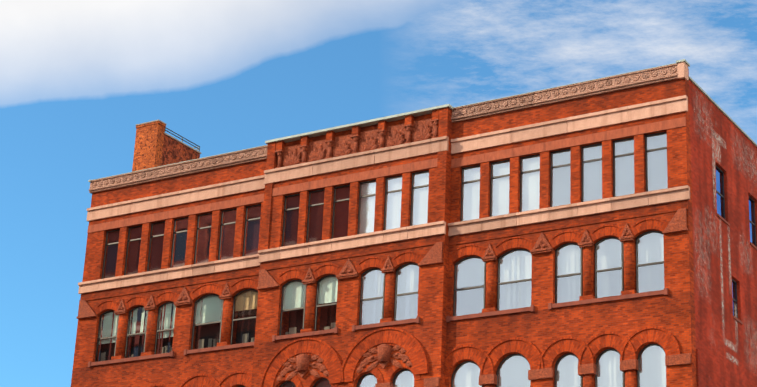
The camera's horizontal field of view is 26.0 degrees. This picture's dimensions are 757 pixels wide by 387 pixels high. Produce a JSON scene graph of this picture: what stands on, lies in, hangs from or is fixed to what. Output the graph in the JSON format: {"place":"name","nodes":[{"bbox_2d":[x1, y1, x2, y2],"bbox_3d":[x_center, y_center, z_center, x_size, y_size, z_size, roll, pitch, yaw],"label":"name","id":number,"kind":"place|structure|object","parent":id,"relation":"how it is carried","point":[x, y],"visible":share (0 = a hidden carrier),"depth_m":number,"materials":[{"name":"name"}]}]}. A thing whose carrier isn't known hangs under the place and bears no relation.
{"place":"outdoors","nodes":[
{"label":"outdoors","id":0,"kind":"place"},
{"bbox_2d":[132,121,165,171],"bbox_3d":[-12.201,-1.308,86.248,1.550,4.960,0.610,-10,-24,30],"label":"chimney flue","id":1,"kind":"object","parent":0,"point":[148,147],"visible":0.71,"depth_m":86.41,"materials":[{"name":"orange brick"}]},
{"bbox_2d":[99,302,336,360],"bbox_3d":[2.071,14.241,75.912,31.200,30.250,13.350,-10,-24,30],"label":"window interior","id":2,"kind":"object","parent":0,"point":[215,334],"depth_m":76.70,"materials":[{"name":"black"}]},
{"bbox_2d":[0,0,756,386],"label":"sky","id":3,"kind":"structure","parent":0,"point":[77,77],"materials":[{"name":"blue"}]},
{"bbox_2d":[71,69,696,386],"bbox_3d":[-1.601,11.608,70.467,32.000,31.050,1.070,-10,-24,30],"label":"brick front wall","id":4,"kind":"structure","parent":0,"point":[435,334],"depth_m":71.59,"materials":[{"name":"red brick"}]},
{"bbox_2d":[76,118,690,386],"bbox_3d":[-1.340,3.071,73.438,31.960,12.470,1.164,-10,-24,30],"label":"carved ornaments","id":5,"kind":"object","parent":4,"relation":"attached to","point":[400,134],"visible":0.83,"depth_m":72.89},
{"bbox_2d":[89,63,677,193],"bbox_3d":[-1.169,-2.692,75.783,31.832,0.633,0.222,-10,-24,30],"label":"building cornice rosettes","id":6,"kind":"object","parent":4,"relation":"attached to","point":[579,90],"visible":1,"depth_m":72.16,"materials":[{"name":"beige stone"}]},
{"bbox_2d":[78,62,689,293],"bbox_3d":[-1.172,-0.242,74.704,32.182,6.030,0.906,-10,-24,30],"label":"building stone bands","id":7,"kind":"object","parent":4,"relation":"attached to","point":[658,108],"visible":0.94,"depth_m":72.71,"materials":[{"name":"beige stone"}]},
{"bbox_2d":[87,117,685,232],"bbox_3d":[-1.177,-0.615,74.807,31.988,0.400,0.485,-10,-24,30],"label":"building lintels","id":8,"kind":"object","parent":4,"relation":"attached to","point":[514,152],"visible":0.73,"depth_m":73.27,"materials":[{"name":"stone"}]},
{"bbox_2d":[94,218,680,386],"bbox_3d":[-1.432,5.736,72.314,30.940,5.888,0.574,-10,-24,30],"label":"brick arches","id":9,"kind":"structure","parent":4,"relation":"attached to","point":[487,362],"depth_m":70.17,"materials":[{"name":"red brick"}]},
{"bbox_2d":[88,213,756,367],"bbox_3d":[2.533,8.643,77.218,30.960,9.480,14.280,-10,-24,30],"label":"window sills","id":10,"kind":"structure","parent":4,"relation":"attached to","point":[531,308],"depth_m":70.59,"materials":[{"name":"brown stone"}]},
{"bbox_2d":[88,59,756,181],"bbox_3d":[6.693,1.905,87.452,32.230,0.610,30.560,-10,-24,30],"label":"metal building copings","id":11,"kind":"object","parent":4,"relation":"on","point":[360,124],"visible":0.33,"depth_m":74.49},
{"bbox_2d":[95,131,756,386],"bbox_3d":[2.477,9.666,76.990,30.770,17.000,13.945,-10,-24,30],"label":"window frames","id":12,"kind":"structure","parent":4,"relation":"in","point":[467,288],"depth_m":71.79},
{"bbox_2d":[97,277,337,361],"bbox_3d":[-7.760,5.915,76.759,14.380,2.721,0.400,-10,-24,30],"label":"window panes","id":13,"kind":"structure","parent":12,"relation":"in","point":[137,329],"depth_m":78.19,"materials":[{"name":"glass"}]},
{"bbox_2d":[103,133,667,386],"bbox_3d":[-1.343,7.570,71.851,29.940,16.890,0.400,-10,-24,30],"label":"window glass","id":14,"kind":"object","parent":12,"relation":"in","point":[226,243],"visible":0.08,"depth_m":70.82,"materials":[{"name":"grey glass"}]},
{"label":"ground","id":15,"kind":"structure","parent":0,"visible":0},
{"bbox_2d":[689,80,756,386],"bbox_3d":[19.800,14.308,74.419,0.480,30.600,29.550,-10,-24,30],"label":"brick side wall","id":16,"kind":"structure","parent":15,"relation":"on","point":[716,366],"depth_m":68.41,"materials":[{"name":"red brick"}]},
{"bbox_2d":[711,127,737,362],"bbox_3d":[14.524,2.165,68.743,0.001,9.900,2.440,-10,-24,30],"label":"building side wall ghost lines","id":17,"kind":"object","parent":16,"relation":"on","point":[721,244],"visible":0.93,"depth_m":68.63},
{"bbox_2d":[693,99,756,368],"bbox_3d":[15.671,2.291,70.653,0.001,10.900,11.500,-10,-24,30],"label":"faded paint patches","id":18,"kind":"object","parent":16,"relation":"on","point":[714,219],"visible":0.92,"depth_m":68.92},
{"bbox_2d":[716,167,754,316],"bbox_3d":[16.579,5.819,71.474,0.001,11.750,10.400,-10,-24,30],"label":"side windows","id":19,"kind":"structure","parent":16,"relation":"in","point":[719,189],"depth_m":69.84,"materials":[{"name":"blue glass"}]},
{"bbox_3d":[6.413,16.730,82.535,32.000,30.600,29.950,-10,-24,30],"label":"building","id":20,"kind":"object","parent":15,"relation":"on","visible":0},
{"bbox_2d":[161,134,199,165],"bbox_3d":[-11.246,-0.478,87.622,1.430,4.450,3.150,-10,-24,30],"label":"parapet wall","id":21,"kind":"structure","parent":20,"relation":"on","point":[174,151],"depth_m":87.41,"materials":[{"name":"brown brick"}]},
{"bbox_2d":[135,120,200,153],"bbox_3d":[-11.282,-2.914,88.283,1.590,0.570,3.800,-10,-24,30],"label":"chimney coping","id":22,"kind":"object","parent":21,"relation":"on","point":[170,135],"visible":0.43,"depth_m":87.24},
{"bbox_2d":[165,127,199,151],"bbox_3d":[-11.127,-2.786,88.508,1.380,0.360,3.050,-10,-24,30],"label":"railing","id":23,"kind":"object","parent":22,"relation":"on","point":[182,140],"visible":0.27,"depth_m":88.26,"materials":[{"name":"black metal"}]},
{"bbox_2d":[100,322,335,360],"bbox_3d":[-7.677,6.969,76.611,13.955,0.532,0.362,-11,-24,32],"label":"interior desk clutter","id":24,"kind":"object","parent":20,"relation":"on","point":[245,340],"depth_m":76.74,"materials":[{"name":"paper"}]},
{"bbox_2d":[99,277,337,343],"bbox_3d":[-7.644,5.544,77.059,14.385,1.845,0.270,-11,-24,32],"label":"window shades","id":25,"kind":"object","parent":20,"relation":"attached to","point":[328,295],"depth_m":77.46,"materials":[{"name":"grey fabric"}]},
{"bbox_2d":[104,186,349,277],"bbox_3d":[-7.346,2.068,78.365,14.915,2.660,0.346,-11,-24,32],"label":"window blinds","id":26,"kind":"object","parent":20,"relation":"on","point":[293,220],"depth_m":76.21,"materials":[{"name":"brown fabric"}]},
{"bbox_2d":[235,291,257,310],"bbox_3d":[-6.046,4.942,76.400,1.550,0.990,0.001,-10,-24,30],"label":"tan building blinds","id":27,"kind":"object","parent":20,"relation":"attached to","point":[249,299],"depth_m":76.43,"materials":[{"name":"beige fabric"}]},
{"bbox_2d":[284,380,330,386],"bbox_3d":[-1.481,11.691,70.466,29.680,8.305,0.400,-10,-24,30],"label":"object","id":28,"kind":"object","parent":20,"relation":"attached to","point":[323,381],"depth_m":72.26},
{"bbox_2d":[359,133,667,386],"bbox_3d":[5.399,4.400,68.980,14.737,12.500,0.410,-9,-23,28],"label":"window curtains","id":29,"kind":"object","parent":20,"relation":"on","point":[559,272],"depth_m":68.92,"materials":[{"name":"white fabric"}]}
]}

